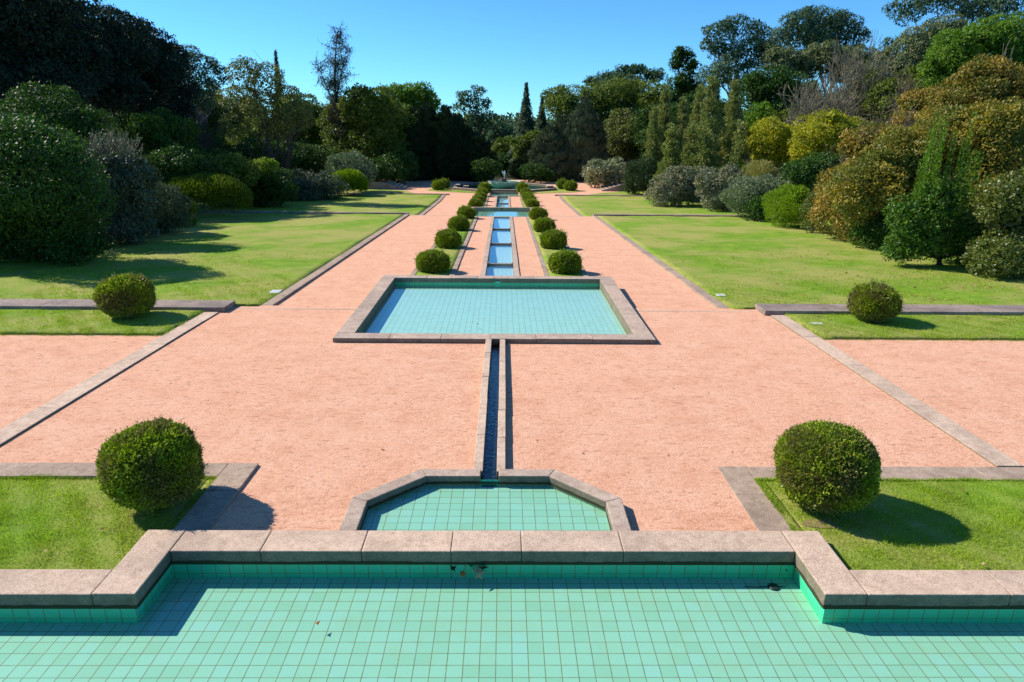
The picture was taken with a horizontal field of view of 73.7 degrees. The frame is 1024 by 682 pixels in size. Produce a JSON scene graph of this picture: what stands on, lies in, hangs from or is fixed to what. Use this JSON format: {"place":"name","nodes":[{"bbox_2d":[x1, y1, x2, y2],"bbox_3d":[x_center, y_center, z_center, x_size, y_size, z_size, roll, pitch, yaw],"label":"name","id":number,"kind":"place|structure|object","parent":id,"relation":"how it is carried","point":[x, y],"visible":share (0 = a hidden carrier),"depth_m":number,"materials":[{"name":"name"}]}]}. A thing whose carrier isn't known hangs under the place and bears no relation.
{"place":"outdoors","nodes":[
{"label":"outdoors","id":0,"kind":"place"},
{"bbox_2d":[0,309,203,334],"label":"lawn","id":1,"kind":"structure","parent":0,"point":[32,331],"depth_m":16.41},
{"bbox_2d":[91,271,159,318],"bbox_3d":[-9.534,-1.139,16.825,1.469,1.198,1.575,0,17,-1],"label":"topiary ball","id":2,"kind":"object","parent":1,"relation":"on","point":[121,295],"visible":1,"depth_m":16.46,"materials":[{"name":"green plant"}]},
{"bbox_2d":[0,479,207,568],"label":"lawn","id":3,"kind":"structure","parent":0,"point":[107,542],"depth_m":8.00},
{"bbox_2d":[93,415,209,514],"bbox_3d":[-4.350,1.498,8.287,1.217,1.181,1.268,0,17,-1],"label":"topiary ball","id":4,"kind":"object","parent":3,"relation":"on","point":[156,463],"visible":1,"depth_m":7.95,"materials":[{"name":"green plant"}]},
{"bbox_2d":[0,212,403,305],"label":"lawn","id":5,"kind":"structure","parent":0,"point":[313,231],"depth_m":27.04,"materials":[{"name":"plant"}]},
{"bbox_2d":[0,107,119,266],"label":"rhododendron","id":6,"kind":"object","parent":5,"relation":"on","point":[48,189],"visible":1,"depth_m":23.50,"materials":[{"name":"green plant"}]},
{"bbox_2d":[80,148,163,246],"bbox_3d":[-17.416,-6.133,29.471,4.276,4.228,3.865,0,17,-1],"label":"shrub","id":7,"kind":"object","parent":5,"relation":"on","point":[131,222],"visible":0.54,"depth_m":29.23,"materials":[{"name":"green plant"}]},
{"bbox_2d":[123,181,194,237],"bbox_3d":[-19.254,-6.633,33.291,7.031,3.192,4.992,6,18,16],"label":"shrub","id":8,"kind":"object","parent":5,"relation":"on","point":[173,207],"visible":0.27,"depth_m":33.27,"materials":[{"name":"green plant"}]},
{"bbox_2d":[135,143,215,192],"bbox_3d":[-21.286,-9.965,42.407,5.773,4.630,4.982,0,17,-1],"label":"shrub","id":9,"kind":"object","parent":5,"relation":"on","point":[168,162],"visible":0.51,"depth_m":40.86,"materials":[{"name":"green plant"}]},
{"bbox_2d":[155,173,253,213],"bbox_3d":[-18.709,-9.074,41.308,6.144,2.273,5.021,0,17,-1],"label":"clipped mound","id":10,"kind":"object","parent":5,"relation":"on","point":[223,187],"visible":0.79,"depth_m":40.17,"materials":[{"name":"green plant"}]},
{"bbox_2d":[195,194,441,214],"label":"lawn","id":11,"kind":"structure","parent":0,"point":[415,204],"depth_m":54.00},
{"bbox_2d":[200,152,261,210],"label":"shrub","id":12,"kind":"object","parent":11,"relation":"on","point":[235,167],"visible":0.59,"depth_m":44.68,"materials":[{"name":"green plant"}]},
{"bbox_2d":[193,151,299,207],"bbox_3d":[-20.162,-12.150,51.303,8.192,4.248,6.605,0,17,-1],"label":"shrub","id":13,"kind":"object","parent":11,"relation":"on","point":[275,185],"visible":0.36,"depth_m":50.77,"materials":[{"name":"green plant"}]},
{"bbox_2d":[214,52,326,201],"bbox_3d":[-19.835,-17.061,55.453,8.892,11.801,5.782,8,19,22],"label":"many stemmed tree","id":14,"kind":"object","parent":11,"relation":"on","point":[245,101],"visible":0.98,"depth_m":54.27,"materials":[{"name":"green plant"}]},
{"bbox_2d":[279,168,350,200],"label":"shrub","id":15,"kind":"object","parent":11,"relation":"on","point":[313,185],"visible":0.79,"depth_m":58.13,"materials":[{"name":"green plant"}]},
{"bbox_2d":[331,168,368,191],"bbox_3d":[-15.127,-14.872,62.803,4.022,2.051,3.360,0,17,-1],"label":"clipped mound","id":16,"kind":"object","parent":11,"relation":"on","point":[356,180],"visible":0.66,"depth_m":61.90,"materials":[{"name":"green plant"}]},
{"bbox_2d":[341,189,411,192],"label":"lawn","id":17,"kind":"structure","parent":0,"point":[380,191],"depth_m":67.10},
{"bbox_2d":[324,149,379,190],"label":"shrub","id":18,"kind":"object","parent":17,"relation":"on","point":[344,160],"visible":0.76,"depth_m":65.25,"materials":[{"name":"plant"}]},
{"bbox_2d":[413,247,451,272],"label":"topiary dome","id":19,"kind":"structure","parent":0,"point":[432,261],"depth_m":23.87,"materials":[{"name":"green plant"}]},
{"bbox_2d":[0,179,1023,530],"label":"gravel path","id":20,"kind":"structure","parent":0,"point":[312,417],"depth_m":12.20,"materials":[{"name":"gravel"}]},
{"bbox_2d":[0,312,218,445],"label":"stone kerb","id":21,"kind":"structure","parent":20,"relation":"on","point":[19,426],"depth_m":12.44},
{"bbox_2d":[0,463,258,529],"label":"stone kerb","id":22,"kind":"structure","parent":20,"relation":"on","point":[215,500],"depth_m":9.06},
{"bbox_2d":[262,214,409,305],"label":"stone kerb","id":23,"kind":"structure","parent":20,"relation":"on","point":[284,294],"depth_m":24.45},
{"bbox_2d":[378,147,419,183],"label":"shrub","id":24,"kind":"object","parent":20,"relation":"on","point":[400,166],"visible":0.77,"depth_m":73.32,"materials":[{"name":"green plant"}]},
{"bbox_2d":[461,132,498,181],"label":"cypress","id":25,"kind":"object","parent":20,"relation":"on","point":[481,145],"visible":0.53,"depth_m":79.38,"materials":[{"name":"green plant"}]},
{"bbox_2d":[339,469,630,531],"bbox_3d":[-0.309,2.009,8.451,3.330,0.162,1.490,0,17,-1],"label":"octagonal basin","id":26,"kind":"object","parent":20,"relation":"on","point":[464,499],"visible":0.92,"depth_m":8.51,"materials":[{"name":"tile"}]},
{"bbox_2d":[469,156,503,181],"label":"shrub","id":27,"kind":"object","parent":20,"relation":"on","point":[482,168],"visible":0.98,"depth_m":77.92,"materials":[{"name":"green plant"}]},
{"bbox_2d":[473,339,505,486],"bbox_3d":[-0.337,1.027,12.215,0.448,0.464,6.700,0,17,-1],"label":"water channel","id":28,"kind":"object","parent":20,"relation":"on","point":[490,457],"visible":0.92,"depth_m":11.06,"materials":[{"name":"stone"}]},
{"bbox_2d":[333,275,655,345],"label":"rectangular pool","id":29,"kind":"structure","parent":20,"relation":"on","point":[458,308],"depth_m":18.35,"materials":[{"name":"stone"}]},
{"bbox_2d":[480,216,519,276],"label":"stepped cascade","id":30,"kind":"object","parent":20,"relation":"on","point":[500,258],"visible":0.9,"depth_m":30.15,"materials":[{"name":"stone"}]},
{"bbox_2d":[517,162,557,182],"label":"shrub","id":31,"kind":"object","parent":20,"relation":"on","point":[539,173],"visible":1,"depth_m":78.84,"materials":[{"name":"green plant"}]},
{"bbox_2d":[582,156,627,187],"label":"shrub","id":32,"kind":"object","parent":20,"relation":"on","point":[605,172],"visible":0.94,"depth_m":72.06,"materials":[{"name":"green plant"}]},
{"bbox_2d":[592,216,728,307],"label":"stone kerb","id":33,"kind":"structure","parent":20,"relation":"on","point":[703,294],"depth_m":24.62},
{"bbox_2d":[717,466,1023,531],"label":"stone kerb","id":34,"kind":"structure","parent":20,"relation":"on","point":[759,508],"depth_m":9.28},
{"bbox_2d":[771,315,1023,466],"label":"stone kerb","id":35,"kind":"structure","parent":20,"relation":"on","point":[989,453],"depth_m":11.91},
{"bbox_2d":[0,530,1023,681],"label":"tiled pool","id":36,"kind":"structure","parent":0,"point":[379,605],"depth_m":6.80,"materials":[{"name":"tile"}]},
{"bbox_2d":[0,308,1023,340],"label":"grass","id":37,"kind":"structure","parent":0,"point":[79,311],"depth_m":16.51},
{"bbox_2d":[77,0,1023,118],"label":"sky","id":38,"kind":"structure","parent":0,"point":[498,46],"materials":[{"name":"blue"}]},
{"bbox_2d":[539,228,568,248],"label":"topiary dome","id":39,"kind":"structure","parent":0,"point":[553,239],"depth_m":30.01,"materials":[{"name":"green plant"}]},
{"bbox_2d":[546,247,583,273],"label":"topiary dome","id":40,"kind":"structure","parent":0,"point":[566,261],"depth_m":23.94,"materials":[{"name":"green plant"}]},
{"bbox_2d":[152,152,1001,561],"bbox_3d":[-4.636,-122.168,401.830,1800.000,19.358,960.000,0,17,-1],"label":"ground","id":41,"kind":"structure","parent":0,"point":[504,178],"depth_m":86.68,"materials":[{"name":"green plant"}]},
{"bbox_2d":[0,0,113,109],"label":"dark tree","id":42,"kind":"object","parent":41,"relation":"on","point":[37,37],"visible":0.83,"depth_m":47.84,"materials":[{"name":"green plant"}]},
{"bbox_2d":[0,78,126,150],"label":"garden tree","id":43,"kind":"object","parent":41,"relation":"on","point":[79,118],"visible":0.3,"depth_m":36.46,"materials":[{"name":"green plant"}]},
{"bbox_2d":[59,0,162,151],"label":"dark tree","id":44,"kind":"object","parent":41,"relation":"on","point":[120,92],"visible":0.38,"depth_m":55.98,"materials":[{"name":"green plant"}]},
{"bbox_2d":[79,124,154,242],"bbox_3d":[-17.735,-6.841,30.153,3.082,5.293,3.948,15,23,39],"label":"twiggy shrub","id":45,"kind":"object","parent":41,"relation":"on","point":[110,146],"visible":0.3,"depth_m":29.64,"materials":[{"name":"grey plant"}]},
{"bbox_2d":[0,299,235,311],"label":"stone curb","id":46,"kind":"structure","parent":41,"relation":"on","point":[205,305],"depth_m":17.80,"materials":[{"name":"stone"}]},
{"bbox_2d":[117,16,190,119],"bbox_3d":[-33.871,-21.881,63.941,7.911,15.623,7.866,0,17,-1],"label":"dark tree","id":47,"kind":"object","parent":41,"relation":"on","point":[159,78],"visible":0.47,"depth_m":62.31,"materials":[{"name":"green plant"}]},
{"bbox_2d":[125,107,201,157],"bbox_3d":[-22.683,-11.690,44.622,5.360,6.930,5.966,0,17,-1],"label":"shrub","id":48,"kind":"object","parent":41,"relation":"on","point":[159,132],"visible":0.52,"depth_m":42.64,"materials":[{"name":"green plant"}]},
{"bbox_2d":[105,106,228,153],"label":"forest tree","id":49,"kind":"object","parent":41,"relation":"on","point":[120,123],"visible":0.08,"depth_m":65.51,"materials":[{"name":"green plant"}]},
{"bbox_2d":[150,41,201,128],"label":"dark tree","id":50,"kind":"object","parent":41,"relation":"on","point":[183,94],"visible":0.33,"depth_m":68.93,"materials":[{"name":"green plant"}]},
{"bbox_2d":[180,44,230,124],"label":"pine tree","id":51,"kind":"object","parent":41,"relation":"on","point":[209,82],"visible":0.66,"depth_m":79.85,"materials":[{"name":"green plant"}]},
{"bbox_2d":[187,84,263,150],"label":"forest tree","id":52,"kind":"object","parent":41,"relation":"on","point":[213,118],"visible":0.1,"depth_m":91.36,"materials":[{"name":"green plant"}]},
{"bbox_2d":[225,91,335,155],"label":"forest tree","id":53,"kind":"object","parent":41,"relation":"on","point":[312,134],"visible":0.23,"depth_m":85.70,"materials":[{"name":"green plant"}]},
{"bbox_2d":[223,136,339,177],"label":"forest tree","id":54,"kind":"object","parent":41,"relation":"on","point":[309,162],"visible":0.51,"depth_m":72.28,"materials":[{"name":"green plant"}]},
{"bbox_2d":[308,20,358,151],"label":"bare larch","id":55,"kind":"object","parent":41,"relation":"on","point":[334,86],"visible":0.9,"depth_m":74.35,"materials":[{"name":"grey plant"}]},
{"bbox_2d":[315,82,408,165],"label":"forest tree","id":56,"kind":"object","parent":41,"relation":"on","point":[356,111],"visible":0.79,"depth_m":75.22,"materials":[{"name":"green plant"}]},
{"bbox_2d":[350,96,420,156],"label":"forest tree","id":57,"kind":"object","parent":41,"relation":"on","point":[401,134],"visible":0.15,"depth_m":78.13,"materials":[{"name":"green plant"}]},
{"bbox_2d":[379,80,441,113],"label":"oak tree","id":58,"kind":"object","parent":41,"relation":"on","point":[416,95],"visible":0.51,"depth_m":96.50,"materials":[{"name":"green plant"}]},
{"bbox_2d":[401,100,476,180],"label":"weeping cypress","id":59,"kind":"object","parent":41,"relation":"on","point":[441,139],"visible":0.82,"depth_m":79.86,"materials":[{"name":"green plant"}]},
{"bbox_2d":[452,85,504,135],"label":"pine tree","id":60,"kind":"object","parent":41,"relation":"on","point":[478,116],"visible":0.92,"depth_m":109.35,"materials":[{"name":"green plant"}]},
{"bbox_2d":[502,82,538,177],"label":"spire conifer","id":61,"kind":"object","parent":41,"relation":"on","point":[525,124],"visible":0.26,"depth_m":100.13,"materials":[{"name":"green plant"}]},
{"bbox_2d":[527,95,609,181],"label":"weeping cypress","id":62,"kind":"object","parent":41,"relation":"on","point":[568,147],"visible":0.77,"depth_m":80.79,"materials":[{"name":"green plant"}]},
{"bbox_2d":[540,76,669,124],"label":"oak tree","id":63,"kind":"object","parent":41,"relation":"on","point":[605,97],"visible":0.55,"depth_m":105.71,"materials":[{"name":"green plant"}]},
{"bbox_2d":[603,107,645,175],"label":"oak tree","id":64,"kind":"object","parent":41,"relation":"on","point":[618,126],"visible":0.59,"depth_m":88.96,"materials":[{"name":"green plant"}]},
{"bbox_2d":[582,63,668,162],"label":"domed pine","id":65,"kind":"object","parent":41,"relation":"on","point":[633,70],"visible":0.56,"depth_m":138.81,"materials":[{"name":"green plant"}]},
{"bbox_2d":[663,45,705,107],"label":"pine tree","id":66,"kind":"object","parent":41,"relation":"on","point":[683,82],"visible":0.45,"depth_m":99.92,"materials":[{"name":"green plant"}]},
{"bbox_2d":[627,84,743,164],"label":"forest tree","id":67,"kind":"object","parent":41,"relation":"on","point":[643,117],"visible":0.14,"depth_m":84.93,"materials":[{"name":"green plant"}]},
{"bbox_2d":[717,79,745,165],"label":"column conifer","id":68,"kind":"object","parent":41,"relation":"on","point":[732,111],"depth_m":66.29,"materials":[{"name":"green plant"}]},
{"bbox_2d":[694,11,783,108],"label":"eucalyptus","id":69,"kind":"object","parent":41,"relation":"on","point":[733,55],"visible":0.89,"depth_m":91.56,"materials":[{"name":"green plant"}]},
{"bbox_2d":[717,172,791,216],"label":"shrub","id":70,"kind":"object","parent":41,"relation":"on","point":[737,197],"visible":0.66,"depth_m":44.34,"materials":[{"name":"plant"}]},
{"bbox_2d":[745,116,799,180],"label":"yellow bush","id":71,"kind":"object","parent":41,"relation":"on","point":[768,141],"visible":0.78,"depth_m":56.29,"materials":[{"name":"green plant"}]},
{"bbox_2d":[738,63,819,177],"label":"garden tree","id":72,"kind":"object","parent":41,"relation":"on","point":[759,87],"visible":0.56,"depth_m":79.01,"materials":[{"name":"green plant"}]},
{"bbox_2d":[750,38,877,95],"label":"eucalyptus","id":73,"kind":"object","parent":41,"relation":"on","point":[809,59],"visible":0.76,"depth_m":89.56,"materials":[{"name":"green plant"}]},
{"bbox_2d":[767,2,872,92],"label":"eucalyptus","id":74,"kind":"object","parent":41,"relation":"on","point":[811,28],"visible":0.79,"depth_m":98.31,"materials":[{"name":"green plant"}]},
{"bbox_2d":[776,65,870,195],"bbox_3d":[29.464,-20.062,65.902,9.412,12.009,9.520,8,19,23],"label":"bare tree","id":75,"kind":"object","parent":41,"relation":"on","point":[825,103],"visible":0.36,"depth_m":64.28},
{"bbox_2d":[787,107,862,195],"bbox_3d":[24.087,-14.084,53.057,6.069,7.803,5.805,0,17,-1],"label":"yellow bush","id":76,"kind":"object","parent":41,"relation":"on","point":[814,134],"visible":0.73,"depth_m":51.34,"materials":[{"name":"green plant"}]},
{"bbox_2d":[806,120,910,242],"bbox_3d":[18.140,-7.791,33.577,7.870,5.846,5.394,-13,22,-36],"label":"autumn shrub","id":77,"kind":"object","parent":41,"relation":"on","point":[850,145],"visible":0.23,"depth_m":33.11,"materials":[{"name":"orange plant"}]},
{"bbox_2d":[821,29,911,169],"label":"bare tree","id":78,"kind":"object","parent":41,"relation":"on","point":[860,67],"visible":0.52,"depth_m":66.69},
{"bbox_2d":[755,304,1023,315],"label":"stone curb","id":79,"kind":"structure","parent":41,"relation":"on","point":[783,309],"depth_m":18.06,"materials":[{"name":"stone"}]},
{"bbox_2d":[840,61,944,132],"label":"forest tree","id":80,"kind":"object","parent":41,"relation":"on","point":[887,82],"visible":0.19,"depth_m":65.24,"materials":[{"name":"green plant"}]},
{"bbox_2d":[852,12,968,82],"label":"eucalyptus","id":81,"kind":"object","parent":41,"relation":"on","point":[916,43],"visible":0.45,"depth_m":79.79,"materials":[{"name":"green plant"}]},
{"bbox_2d":[879,0,1023,50],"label":"eucalyptus","id":82,"kind":"object","parent":41,"relation":"on","point":[992,6],"visible":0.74,"depth_m":83.06,"materials":[{"name":"green plant"}]},
{"bbox_2d":[890,53,1023,219],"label":"autumn tree","id":83,"kind":"object","parent":41,"relation":"on","point":[986,80],"visible":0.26,"depth_m":35.85,"materials":[{"name":"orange plant"}]},
{"bbox_2d":[913,10,1023,101],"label":"broadleaf tree","id":84,"kind":"object","parent":41,"relation":"on","point":[966,44],"visible":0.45,"depth_m":57.93,"materials":[{"name":"green plant"}]},
{"bbox_2d":[589,191,649,194],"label":"lawn","id":85,"kind":"structure","parent":0,"point":[619,193],"depth_m":67.30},
{"bbox_2d":[620,155,659,194],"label":"shrub","id":86,"kind":"object","parent":85,"relation":"on","point":[637,177],"visible":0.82,"depth_m":65.24,"materials":[{"name":"green plant"}]},
{"bbox_2d":[650,84,674,168],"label":"column conifer","id":87,"kind":"object","parent":85,"relation":"on","point":[665,114],"depth_m":67.31,"materials":[{"name":"green plant"}]},
{"bbox_2d":[641,106,662,192],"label":"column conifer","id":88,"kind":"object","parent":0,"point":[654,136],"depth_m":66.94,"materials":[{"name":"green plant"}]},
{"bbox_2d":[562,196,760,215],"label":"lawn","id":89,"kind":"structure","parent":0,"point":[587,205],"depth_m":54.24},
{"bbox_2d":[653,123,682,182],"bbox_3d":[14.191,-16.116,61.308,2.641,6.947,2.603,16,23,41],"label":"column conifer","id":90,"kind":"object","parent":89,"relation":"on","point":[672,149],"depth_m":60.66,"materials":[{"name":"green plant"}]},
{"bbox_2d":[643,163,718,206],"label":"shrub","id":91,"kind":"object","parent":89,"relation":"on","point":[679,186],"visible":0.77,"depth_m":55.02,"materials":[{"name":"green plant"}]},
{"bbox_2d":[678,121,700,197],"bbox_3d":[15.438,-15.780,60.164,2.837,6.998,2.915,0,17,-1],"label":"column conifer","id":92,"kind":"object","parent":89,"relation":"on","point":[690,147],"depth_m":59.50,"materials":[{"name":"green plant"}]},
{"bbox_2d":[688,128,721,200],"bbox_3d":[16.701,-15.226,59.362,3.492,6.444,3.454,0,17,-1],"label":"column conifer","id":93,"kind":"object","parent":89,"relation":"on","point":[707,148],"depth_m":58.80,"materials":[{"name":"green plant"}]},
{"bbox_2d":[693,162,752,210],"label":"shrub","id":94,"kind":"object","parent":89,"relation":"on","point":[712,186],"visible":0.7,"depth_m":50.90,"materials":[{"name":"green plant"}]},
{"bbox_2d":[726,119,754,165],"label":"column conifer","id":95,"kind":"object","parent":89,"relation":"on","point":[740,150],"depth_m":57.49,"materials":[{"name":"green plant"}]},
{"bbox_2d":[773,150,844,191],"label":"shrub","id":96,"kind":"object","parent":89,"relation":"on","point":[803,171],"visible":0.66,"depth_m":44.84,"materials":[{"name":"green plant"}]},
{"bbox_2d":[695,75,727,167],"bbox_3d":[18.448,-19.174,64.308,3.660,11.072,3.805,12,21,32],"label":"column conifer","id":97,"kind":"object","parent":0,"point":[712,114],"depth_m":63.49,"materials":[{"name":"green plant"}]},
{"bbox_2d":[598,216,1023,308],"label":"lawn","id":98,"kind":"structure","parent":0,"point":[685,235],"depth_m":26.68,"materials":[{"name":"plant"}]},
{"bbox_2d":[0,238,1023,307],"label":"grass","id":99,"kind":"structure","parent":98,"relation":"on","point":[694,258],"depth_m":22.41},
{"bbox_2d":[760,182,813,227],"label":"shrub","id":100,"kind":"object","parent":98,"relation":"on","point":[785,204],"visible":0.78,"depth_m":39.07,"materials":[{"name":"green plant"}]},
{"bbox_2d":[845,212,897,250],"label":"shrub","id":101,"kind":"object","parent":98,"relation":"on","point":[873,234],"visible":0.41,"depth_m":30.54,"materials":[{"name":"green plant"}]},
{"bbox_2d":[821,96,1023,231],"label":"autumn shrub","id":102,"kind":"object","parent":98,"relation":"on","point":[997,136],"visible":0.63,"depth_m":29.72,"materials":[{"name":"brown plant"}]},
{"bbox_2d":[880,111,991,266],"bbox_3d":[16.345,-5.578,25.668,5.103,5.892,2.672,-8,19,-25],"label":"tree","id":103,"kind":"object","parent":98,"relation":"on","point":[942,209],"visible":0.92,"depth_m":25.46,"materials":[{"name":"green plant"}]},
{"bbox_2d":[959,228,1023,279],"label":"edge shrub","id":104,"kind":"object","parent":98,"relation":"on","point":[1008,262],"visible":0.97,"depth_m":23.47,"materials":[{"name":"green plant"}]},
{"bbox_2d":[969,167,1023,258],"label":"edge shrub","id":105,"kind":"object","parent":98,"relation":"on","point":[1002,208],"visible":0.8,"depth_m":23.70,"materials":[{"name":"green plant"}]},
{"bbox_2d":[767,480,1023,570],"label":"lawn","id":106,"kind":"structure","parent":0,"point":[1005,499],"depth_m":8.10,"materials":[{"name":"plant"}]},
{"bbox_2d":[0,473,1023,569],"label":"grass","id":107,"kind":"structure","parent":106,"relation":"on","point":[773,500],"depth_m":8.11,"materials":[{"name":"plant"}]},
{"bbox_2d":[771,418,882,516],"bbox_3d":[3.849,1.534,8.369,1.300,1.211,1.322,0,17,-1],"label":"topiary ball","id":108,"kind":"object","parent":106,"relation":"on","point":[826,466],"visible":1,"depth_m":8.03,"materials":[{"name":"green plant"}]},
{"bbox_2d":[785,314,1023,339],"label":"lawn","id":109,"kind":"structure","parent":0,"point":[922,326],"depth_m":16.66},
{"bbox_2d":[845,279,904,322],"bbox_3d":[9.123,-1.012,17.116,1.335,1.117,1.418,0,17,-1],"label":"topiary ball","id":110,"kind":"object","parent":109,"relation":"on","point":[876,302],"visible":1,"depth_m":16.79,"materials":[{"name":"green plant"}]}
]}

